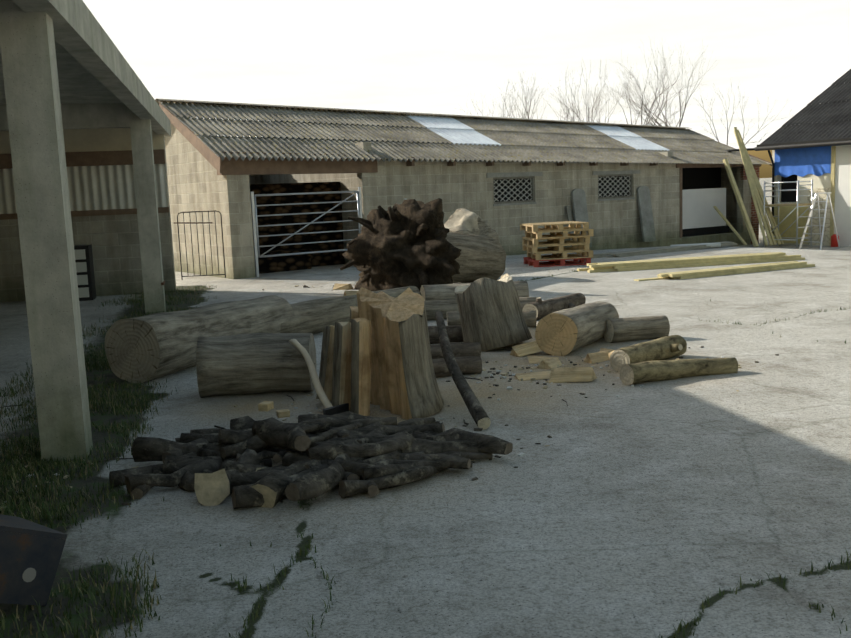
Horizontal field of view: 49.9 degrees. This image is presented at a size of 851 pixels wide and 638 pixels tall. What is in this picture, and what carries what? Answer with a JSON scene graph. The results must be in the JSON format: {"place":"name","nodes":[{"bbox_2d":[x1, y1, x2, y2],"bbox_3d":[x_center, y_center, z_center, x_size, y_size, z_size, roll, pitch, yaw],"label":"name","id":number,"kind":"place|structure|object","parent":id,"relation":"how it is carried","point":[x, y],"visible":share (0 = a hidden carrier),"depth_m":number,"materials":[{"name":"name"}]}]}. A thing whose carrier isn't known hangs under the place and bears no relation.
{"place":"outdoors","nodes":[
{"label":"outdoors","id":0,"kind":"place"},
{"bbox_2d":[0,212,175,301],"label":"shed block walls","id":1,"kind":"structure","parent":0,"point":[113,241],"depth_m":16.50,"materials":[{"name":"grey concrete"}]},
{"bbox_2d":[161,222,211,284],"bbox_3d":[-3.964,-1.171,15.371,0.750,0.840,3.572,-4,8,-12],"label":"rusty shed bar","id":2,"kind":"object","parent":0,"point":[163,283],"visible":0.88,"depth_m":17.01,"materials":[{"name":"metal"}]},
{"bbox_2d":[0,178,850,637],"bbox_3d":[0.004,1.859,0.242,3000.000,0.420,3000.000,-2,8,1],"label":"ground","id":3,"kind":"structure","parent":0,"point":[652,508],"depth_m":4.86,"materials":[{"name":"concrete"}]},
{"bbox_2d":[0,514,67,605],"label":"metal box","id":4,"kind":"object","parent":3,"relation":"on","point":[25,544],"visible":1,"depth_m":3.77,"materials":[{"name":"grey metal"}]},
{"bbox_2d":[22,568,35,581],"bbox_3d":[-1.642,1.055,3.777,0.024,0.060,0.060,4,-15,38],"label":"round disc","id":5,"kind":"object","parent":4,"relation":"attached to","point":[29,574],"visible":0.84,"depth_m":3.77,"materials":[{"name":"grey metal"}]},
{"bbox_2d":[74,245,95,300],"bbox_3d":[-6.153,-0.802,16.000,0.620,0.950,0.400,-4,8,-12],"label":"shed drawer unit","id":6,"kind":"object","parent":3,"relation":"on","point":[88,260],"visible":0.36,"depth_m":15.89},
{"bbox_2d":[74,249,88,297],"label":"shed drawer fronts","id":7,"kind":"object","parent":6,"relation":"attached to","point":[81,267],"visible":0.31,"depth_m":15.83,"materials":[{"name":"grey metal"}]},
{"bbox_2d":[0,0,175,460],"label":"shed frame","id":8,"kind":"object","parent":3,"relation":"on","point":[64,64],"visible":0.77,"depth_m":5.94,"materials":[{"name":"grey concrete"}]},
{"bbox_2d":[0,128,163,153],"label":"shed top board","id":9,"kind":"object","parent":8,"relation":"attached to","point":[101,139],"visible":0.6,"depth_m":16.22,"materials":[{"name":"brown wood"}]},
{"bbox_2d":[0,164,168,213],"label":"corrugated panel","id":10,"kind":"object","parent":8,"relation":"attached to","point":[106,187],"visible":0.65,"depth_m":16.35,"materials":[{"name":"grey metal"}]},
{"bbox_2d":[0,149,168,219],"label":"shed rails","id":11,"kind":"object","parent":8,"relation":"attached to","point":[101,158],"visible":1,"depth_m":16.25,"materials":[{"name":"brown wood"}]},
{"bbox_2d":[105,295,294,383],"bbox_3d":[-2.237,0.144,9.549,0.654,0.617,2.468,1,8,24],"label":"log","id":12,"kind":"object","parent":3,"relation":"on","point":[145,348],"visible":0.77,"depth_m":8.68,"materials":[{"name":"grey wood"}]},
{"bbox_2d":[177,210,225,279],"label":"gate","id":13,"kind":"structure","parent":3,"relation":"on","point":[189,212],"depth_m":18.63,"materials":[{"name":"black"}]},
{"bbox_2d":[196,333,315,397],"bbox_3d":[-1.445,0.390,7.835,0.984,0.537,0.548,-2,8,-3],"label":"log","id":14,"kind":"object","parent":3,"relation":"on","point":[249,363],"visible":0.88,"depth_m":7.63,"materials":[{"name":"grey wood"}]},
{"bbox_2d":[258,401,289,417],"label":"wood chunks","id":15,"kind":"object","parent":3,"relation":"on","point":[267,406],"depth_m":6.41,"materials":[{"name":"brown wood"}]},
{"bbox_2d":[250,182,344,273],"bbox_3d":[-3.195,-2.128,20.987,2.880,1.950,1.250,-8,10,-34],"label":"stacked firewood","id":16,"kind":"object","parent":3,"relation":"on","point":[286,263],"visible":0.61,"depth_m":21.00,"materials":[{"name":"brown wood"}]},
{"bbox_2d":[289,339,332,407],"bbox_3d":[-0.888,0.447,7.217,0.110,0.039,0.980,-6,36,-24],"label":"axe handle","id":17,"kind":"object","parent":3,"relation":"on","point":[323,398],"visible":0.92,"depth_m":7.21,"materials":[{"name":"beige wood"}]},
{"bbox_2d":[323,403,348,414],"bbox_3d":[-0.666,0.712,6.868,0.195,0.140,0.048,-6,9,-24],"label":"axe head","id":18,"kind":"object","parent":17,"relation":"attached to","point":[337,409],"visible":0.4,"depth_m":6.85},
{"bbox_2d":[109,411,512,508],"bbox_3d":[-0.680,0.777,5.623,2.424,0.340,1.601,-2,8,1],"label":"branch pile","id":19,"kind":"object","parent":3,"relation":"on","point":[347,451],"visible":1,"depth_m":5.42,"materials":[{"name":"brown wood"}]},
{"bbox_2d":[316,325,334,399],"bbox_3d":[-0.761,0.352,7.359,0.184,0.602,0.146,6,-1,1],"label":"split slab","id":20,"kind":"object","parent":3,"relation":"on","point":[326,371],"depth_m":7.33,"materials":[{"name":"brown wood"}]},
{"bbox_2d":[332,322,351,409],"bbox_3d":[-0.614,0.359,7.028,0.201,0.681,0.178,3,2,0],"label":"split slab","id":21,"kind":"object","parent":3,"relation":"on","point":[341,379],"depth_m":6.97,"materials":[{"name":"brown wood"}]},
{"bbox_2d":[333,283,353,289],"bbox_3d":[-1.450,-0.573,16.062,0.339,0.103,0.170,0,8,20],"label":"split billet","id":22,"kind":"object","parent":3,"relation":"on","point":[337,286],"visible":0.86,"depth_m":16.02,"materials":[{"name":"brown wood"}]},
{"bbox_2d":[343,291,357,295],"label":"split billet","id":23,"kind":"object","parent":3,"relation":"on","point":[347,293],"visible":0.43,"depth_m":14.82,"materials":[{"name":"brown wood"}]},
{"bbox_2d":[280,286,421,333],"bbox_3d":[-1.005,-0.099,11.666,0.438,0.421,3.108,3,9,31],"label":"log","id":24,"kind":"object","parent":3,"relation":"on","point":[315,316],"visible":0.35,"depth_m":11.01,"materials":[{"name":"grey wood"}]},
{"bbox_2d":[350,306,358,322],"bbox_3d":[-0.373,0.255,7.578,0.615,0.784,0.358,-5,9,-21],"label":"split stump","id":25,"kind":"object","parent":3,"relation":"on","point":[354,312],"visible":0.02,"depth_m":7.32,"materials":[{"name":"beige wood"}]},
{"bbox_2d":[350,318,370,415],"bbox_3d":[-0.479,0.362,6.817,0.107,0.748,0.216,4,10,39],"label":"split slab","id":26,"kind":"object","parent":3,"relation":"on","point":[360,363],"depth_m":6.78,"materials":[{"name":"brown wood"}]},
{"bbox_2d":[0,265,778,513],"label":"yard debris","id":27,"kind":"object","parent":3,"relation":"on","point":[480,378],"visible":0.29,"depth_m":7.68,"materials":[{"name":"wood"}]},
{"bbox_2d":[340,198,460,290],"bbox_3d":[-0.407,-1.152,15.274,1.130,1.699,2.952,-6,8,-43],"label":"root plate","id":28,"kind":"object","parent":3,"relation":"on","point":[405,243],"visible":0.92,"depth_m":14.78,"materials":[{"name":"brown wood"}]},
{"bbox_2d":[445,231,505,282],"bbox_3d":[0.451,-1.063,16.052,2.073,1.002,0.979,0,5,-44],"label":"root trunk","id":29,"kind":"object","parent":28,"relation":"attached to","point":[480,256],"visible":0.44,"depth_m":16.03,"materials":[{"name":"brown wood"}]},
{"bbox_2d":[444,208,499,242],"bbox_3d":[0.800,-1.384,16.884,1.180,1.330,1.074,-7,9,-29],"label":"boulder","id":30,"kind":"object","parent":29,"relation":"attached to","point":[463,220],"visible":0.29,"depth_m":16.60,"materials":[{"name":"beige stone"}]},
{"bbox_2d":[357,287,443,419],"bbox_3d":[-0.156,0.225,7.080,0.523,0.930,0.877,-7,9,-30],"label":"split stump","id":31,"kind":"object","parent":3,"relation":"on","point":[404,384],"visible":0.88,"depth_m":6.83,"materials":[{"name":"brown wood"}]},
{"bbox_2d":[428,325,463,343],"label":"log","id":32,"kind":"object","parent":3,"relation":"on","point":[454,333],"visible":0.31,"depth_m":9.94,"materials":[{"name":"brown wood"}]},
{"bbox_2d":[430,342,480,358],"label":"log","id":33,"kind":"object","parent":3,"relation":"on","point":[461,349],"visible":0.46,"depth_m":8.97,"materials":[{"name":"brown wood"}]},
{"bbox_2d":[432,356,481,377],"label":"log","id":34,"kind":"object","parent":3,"relation":"on","point":[469,364],"visible":0.58,"depth_m":8.20,"materials":[{"name":"brown wood"}]},
{"bbox_2d":[164,113,750,278],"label":"barn walls","id":35,"kind":"structure","parent":3,"relation":"on","point":[196,182],"depth_m":22.02,"materials":[{"name":"grey concrete"}]},
{"bbox_2d":[250,187,361,276],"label":"metal gate","id":36,"kind":"structure","parent":35,"relation":"attached to","point":[255,225],"depth_m":19.64,"materials":[{"name":"silver metal"}]},
{"bbox_2d":[157,101,770,163],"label":"barn roof","id":37,"kind":"structure","parent":35,"relation":"on","point":[393,136],"depth_m":22.78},
{"bbox_2d":[155,98,691,128],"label":"roof ridge","id":38,"kind":"structure","parent":37,"relation":"on","point":[264,105],"depth_m":23.93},
{"bbox_2d":[158,103,771,237],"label":"barn timbers","id":39,"kind":"object","parent":35,"relation":"attached to","point":[246,166],"visible":0.52,"depth_m":19.59,"materials":[{"name":"brown wood"}]},
{"bbox_2d":[494,176,628,201],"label":"window openings","id":40,"kind":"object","parent":35,"relation":"in","point":[511,187],"depth_m":23.33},
{"bbox_2d":[493,174,632,203],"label":"window frames","id":41,"kind":"structure","parent":35,"relation":"in","point":[533,191],"depth_m":23.39,"materials":[{"name":"grey concrete"}]},
{"bbox_2d":[494,176,630,200],"bbox_3d":[3.687,-3.440,24.040,4.899,0.583,0.010,-8,10,-34],"label":"window lattice","id":42,"kind":"object","parent":41,"relation":"in","point":[531,187],"visible":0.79,"depth_m":23.32,"materials":[{"name":"black metal"}]},
{"bbox_2d":[487,170,639,205],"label":"barn lintels","id":43,"kind":"object","parent":35,"relation":"attached to","point":[511,174],"visible":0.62,"depth_m":23.26,"materials":[{"name":"grey concrete"}]},
{"bbox_2d":[566,206,573,246],"bbox_3d":[3.806,-2.390,23.913,0.133,1.129,0.351,-5,8,-18],"label":"leaning plank","id":44,"kind":"object","parent":35,"relation":"attached to","point":[568,210],"visible":0.36,"depth_m":23.92,"materials":[{"name":"grey wood"}]},
{"bbox_2d":[571,186,655,246],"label":"leaning barn slabs","id":45,"kind":"structure","parent":35,"relation":"attached to","point":[579,205],"depth_m":25.43,"materials":[{"name":"concrete"}]},
{"bbox_2d":[682,188,725,228],"bbox_3d":[8.317,-3.336,27.549,2.300,1.160,0.023,-8,10,-34],"label":"white panel","id":46,"kind":"object","parent":35,"relation":"attached to","point":[699,210],"visible":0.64,"depth_m":27.57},
{"bbox_2d":[435,311,490,429],"bbox_3d":[0.237,0.348,7.168,0.148,0.100,1.856,-3,25,-8],"label":"leaning branch","id":47,"kind":"object","parent":3,"relation":"on","point":[479,415],"visible":0.98,"depth_m":6.84,"materials":[{"name":"brown wood"}]},
{"bbox_2d":[420,281,528,300],"bbox_3d":[0.709,-0.348,13.097,1.542,0.349,0.367,-3,8,-9],"label":"log","id":48,"kind":"object","parent":3,"relation":"on","point":[438,292],"visible":0.21,"depth_m":12.90,"materials":[{"name":"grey wood"}]},
{"bbox_2d":[425,297,536,320],"bbox_3d":[0.533,-0.121,11.848,1.919,0.278,0.298,-2,8,-2],"label":"log","id":49,"kind":"object","parent":3,"relation":"on","point":[432,307],"visible":0.25,"depth_m":11.75,"materials":[{"name":"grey wood"}]},
{"bbox_2d":[447,310,535,326],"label":"log","id":50,"kind":"object","parent":3,"relation":"on","point":[453,317],"visible":0.21,"depth_m":10.82,"materials":[{"name":"grey wood"}]},
{"bbox_2d":[455,274,531,351],"bbox_3d":[0.686,-0.068,9.671,0.731,0.737,0.709,-14,-1,2],"label":"stump","id":51,"kind":"object","parent":3,"relation":"on","point":[491,313],"visible":0.94,"depth_m":9.39,"materials":[{"name":"grey wood"}]},
{"bbox_2d":[458,79,541,117],"bbox_3d":[3.265,-7.028,39.843,3.728,6.750,2.223,-4,8,-14],"label":"bare tree","id":52,"kind":"object","parent":3,"relation":"on","point":[512,104],"visible":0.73,"depth_m":39.47,"materials":[{"name":"grey plant"}]},
{"bbox_2d":[499,71,551,118],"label":"bare tree","id":53,"kind":"object","parent":3,"relation":"on","point":[525,99],"visible":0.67,"depth_m":44.60,"materials":[{"name":"grey plant"}]},
{"bbox_2d":[510,340,541,356],"bbox_3d":[1.002,0.286,9.112,0.329,0.103,0.184,-13,11,-18],"label":"split billet","id":54,"kind":"object","parent":3,"relation":"on","point":[527,348],"visible":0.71,"depth_m":9.05,"materials":[{"name":"brown wood"}]},
{"bbox_2d":[514,371,550,380],"bbox_3d":[1.016,0.488,8.013,0.457,0.042,0.207,-4,8,-4],"label":"split billet","id":55,"kind":"object","parent":3,"relation":"on","point":[535,375],"visible":0.64,"depth_m":7.96,"materials":[{"name":"brown wood"}]},
{"bbox_2d":[527,356,558,363],"bbox_3d":[1.128,0.382,8.687,0.334,0.062,0.180,2,9,30],"label":"split billet","id":56,"kind":"object","parent":3,"relation":"on","point":[535,359],"visible":0.64,"depth_m":8.66,"materials":[{"name":"brown wood"}]},
{"bbox_2d":[537,358,561,368],"bbox_3d":[1.160,0.411,8.479,0.172,0.080,0.260,2,5,30],"label":"split billet","id":57,"kind":"object","parent":3,"relation":"on","point":[549,363],"visible":0.86,"depth_m":8.40,"materials":[{"name":"brown wood"}]},
{"bbox_2d":[522,293,585,319],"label":"log","id":58,"kind":"object","parent":3,"relation":"on","point":[543,308],"visible":0.65,"depth_m":11.78,"materials":[{"name":"brown wood"}]},
{"bbox_2d":[520,221,593,266],"bbox_3d":[2.772,-1.601,19.404,1.338,0.874,1.106,-3,8,-6],"label":"pallet stack","id":59,"kind":"object","parent":3,"relation":"on","point":[554,243],"visible":0.98,"depth_m":19.06,"materials":[{"name":"brown wood"}]},
{"bbox_2d":[549,367,596,382],"bbox_3d":[1.255,0.468,7.799,0.404,0.117,0.137,-3,8,11],"label":"split billet","id":60,"kind":"object","parent":3,"relation":"on","point":[571,374],"visible":1,"depth_m":7.77,"materials":[{"name":"brown wood"}]},
{"bbox_2d":[535,301,618,355],"bbox_3d":[1.603,0.076,9.532,0.460,0.440,1.306,3,9,31],"label":"log","id":61,"kind":"object","parent":3,"relation":"on","point":[563,332],"visible":0.94,"depth_m":9.05,"materials":[{"name":"brown wood"}]},
{"bbox_2d":[548,62,610,121],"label":"bare tree","id":62,"kind":"object","parent":3,"relation":"on","point":[579,102],"visible":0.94,"depth_m":45.66,"materials":[{"name":"grey plant"}]},
{"bbox_2d":[558,84,602,122],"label":"bare tree","id":63,"kind":"object","parent":3,"relation":"on","point":[583,120],"visible":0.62,"depth_m":66.84,"materials":[{"name":"grey plant"}]},
{"bbox_2d":[556,84,605,121],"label":"bare tree","id":64,"kind":"object","parent":3,"relation":"on","point":[581,110],"visible":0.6,"depth_m":55.65,"materials":[{"name":"grey plant"}]},
{"bbox_2d":[547,61,633,122],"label":"bare tree","id":65,"kind":"object","parent":3,"relation":"on","point":[587,102],"visible":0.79,"depth_m":48.92,"materials":[{"name":"grey plant"}]},
{"bbox_2d":[584,351,609,363],"bbox_3d":[1.609,0.362,8.650,0.266,0.094,0.148,-3,7,-40],"label":"split billet","id":66,"kind":"object","parent":3,"relation":"on","point":[595,357],"visible":0.93,"depth_m":8.60,"materials":[{"name":"brown wood"}]},
{"bbox_2d":[600,348,614,358],"bbox_3d":[1.789,0.331,8.796,0.174,0.087,0.239,-9,12,-39],"label":"split billet","id":67,"kind":"object","parent":3,"relation":"on","point":[610,351],"visible":0.21,"depth_m":8.77,"materials":[{"name":"brown wood"}]},
{"bbox_2d":[603,315,669,342],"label":"log","id":68,"kind":"object","parent":3,"relation":"on","point":[634,328],"visible":0.9,"depth_m":9.63,"materials":[{"name":"brown wood"}]},
{"bbox_2d":[600,57,674,125],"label":"bare tree","id":69,"kind":"object","parent":3,"relation":"on","point":[644,110],"visible":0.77,"depth_m":47.96,"materials":[{"name":"grey plant"}]},
{"bbox_2d":[599,64,686,125],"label":"bare tree","id":70,"kind":"object","parent":3,"relation":"on","point":[641,103],"visible":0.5,"depth_m":61.17,"materials":[{"name":"grey plant"}]},
{"bbox_2d":[610,335,686,372],"bbox_3d":[2.087,0.313,8.400,0.303,0.217,1.010,6,11,45],"label":"log","id":71,"kind":"object","parent":3,"relation":"on","point":[666,347],"visible":0.81,"depth_m":8.31,"materials":[{"name":"brown wood"}]},
{"bbox_2d":[615,40,701,125],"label":"bare tree","id":72,"kind":"object","parent":3,"relation":"on","point":[656,97],"visible":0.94,"depth_m":46.20,"materials":[{"name":"grey plant"}]},
{"bbox_2d":[591,241,736,258],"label":"old planks","id":73,"kind":"object","parent":3,"relation":"on","point":[646,251],"visible":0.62,"depth_m":21.36,"materials":[{"name":"grey wood"}]},
{"bbox_2d":[670,243,720,246],"bbox_3d":[6.595,-1.786,22.333,1.225,0.110,0.110,-3,8,-3],"label":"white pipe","id":74,"kind":"object","parent":73,"relation":"on","point":[713,244],"visible":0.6,"depth_m":22.30,"materials":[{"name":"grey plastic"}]},
{"bbox_2d":[611,43,719,126],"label":"bare tree","id":75,"kind":"object","parent":3,"relation":"on","point":[666,121],"visible":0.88,"depth_m":51.51,"materials":[{"name":"grey plant"}]},
{"bbox_2d":[620,357,737,384],"bbox_3d":[2.157,0.436,7.775,1.103,0.212,0.241,-4,8,-20],"label":"log","id":76,"kind":"object","parent":3,"relation":"on","point":[645,371],"visible":0.94,"depth_m":7.71,"materials":[{"name":"brown wood"}]},
{"bbox_2d":[577,252,814,280],"bbox_3d":[5.455,-1.004,17.016,4.567,0.143,2.558,-4,8,-13],"label":"timber pile","id":77,"kind":"object","parent":3,"relation":"on","point":[651,264],"visible":1,"depth_m":17.43,"materials":[{"name":"beige wood"}]},
{"bbox_2d":[695,83,790,145],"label":"bare tree","id":78,"kind":"object","parent":3,"relation":"on","point":[732,116],"visible":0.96,"depth_m":55.11,"materials":[{"name":"grey plant"}]},
{"bbox_2d":[713,127,783,246],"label":"leaning poles","id":79,"kind":"object","parent":3,"relation":"on","point":[757,192],"visible":1,"depth_m":27.02,"materials":[{"name":"beige wood"}]},
{"bbox_2d":[740,167,758,244],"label":"barn brick pillar","id":80,"kind":"structure","parent":3,"relation":"on","point":[754,222],"depth_m":28.53,"materials":[{"name":"red brick"}]},
{"bbox_2d":[772,146,831,244],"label":"house wall","id":81,"kind":"structure","parent":3,"relation":"on","point":[823,181],"depth_m":27.34,"materials":[{"name":"white paint"}]},
{"bbox_2d":[781,174,796,201],"bbox_3d":[11.203,-4.067,27.957,0.030,0.972,0.715,-8,10,-34],"label":"dark window","id":82,"kind":"structure","parent":81,"relation":"attached to","point":[788,196],"depth_m":28.03,"materials":[{"name":"black glass"}]},
{"bbox_2d":[771,205,808,243],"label":"building cladding","id":83,"kind":"structure","parent":81,"relation":"attached to","point":[787,222],"depth_m":27.80,"materials":[{"name":"yellow wood"}]},
{"bbox_2d":[774,146,830,176],"bbox_3d":[11.220,-4.775,27.260,0.036,1.057,1.852,-8,10,-34],"label":"building tarp","id":84,"kind":"object","parent":81,"relation":"attached to","point":[802,162],"visible":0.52,"depth_m":27.24,"materials":[{"name":"blue plastic"}]},
{"bbox_2d":[760,69,850,144],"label":"building roof","id":85,"kind":"structure","parent":81,"relation":"on","point":[825,115],"depth_m":28.06,"materials":[{"name":"grey tile"}]},
{"bbox_2d":[726,138,850,234],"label":"gutter and downpipe","id":86,"kind":"object","parent":85,"relation":"attached to","point":[808,144],"visible":0.71,"depth_m":27.12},
{"bbox_2d":[798,192,839,249],"bbox_3d":[11.159,-2.768,25.829,1.054,1.592,0.700,-8,10,-34],"label":"step ladder","id":87,"kind":"object","parent":3,"relation":"on","point":[809,217],"visible":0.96,"depth_m":25.84,"materials":[{"name":"silver metal"}]},
{"bbox_2d":[829,146,835,245],"bbox_3d":[11.839,-3.689,26.582,0.050,3.127,0.100,-8,10,-34],"label":"building batten","id":88,"kind":"object","parent":3,"relation":"on","point":[833,156],"visible":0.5,"depth_m":26.54,"materials":[{"name":"beige wood"}]},
{"bbox_2d":[831,234,838,246],"bbox_3d":[11.821,-2.264,26.401,0.220,0.360,0.209,-2,8,1],"label":"red fuel can","id":89,"kind":"object","parent":3,"relation":"on","point":[834,242],"visible":0.73,"depth_m":26.32,"materials":[{"name":"red plastic"}]},
{"bbox_2d":[834,82,850,245],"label":"house wall","id":90,"kind":"structure","parent":3,"relation":"on","point":[842,212],"depth_m":26.36,"materials":[{"name":"white paint"}]},
{"bbox_2d":[0,270,850,637],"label":"grass","id":91,"kind":"structure","parent":0,"point":[14,494],"depth_m":5.36,"materials":[{"name":"green plant"}]},
{"bbox_2d":[83,0,850,148],"bbox_3d":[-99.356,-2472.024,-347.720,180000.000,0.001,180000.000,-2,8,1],"label":"sky","id":92,"kind":"structure","parent":0,"point":[434,56],"depth_m":17264.52,"materials":[{"name":"white"}]},
{"bbox_2d":[682,167,728,235],"bbox_3d":[8.296,-3.715,28.147,3.480,2.185,0.950,-8,10,-34],"label":"doorway opening","id":93,"kind":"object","parent":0,"point":[699,178],"depth_m":28.59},
{"bbox_2d":[747,150,771,177],"label":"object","id":94,"kind":"structure","parent":0,"point":[765,171],"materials":[{"name":"yellow paint"}]},
{"bbox_2d":[763,180,812,248],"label":"scaffold tower","id":95,"kind":"structure","parent":0,"point":[797,217],"depth_m":26.57,"materials":[{"name":"silver metal"}]},
{"bbox_2d":[765,203,810,205],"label":"scaffold platform","id":96,"kind":"structure","parent":95,"relation":"attached to","point":[799,204],"depth_m":26.46,"materials":[{"name":"brown wood"}]},
{"bbox_2d":[807,188,830,245],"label":"building stone pier","id":97,"kind":"structure","parent":0,"point":[826,235],"depth_m":26.99,"materials":[{"name":"beige stone"}]}
]}

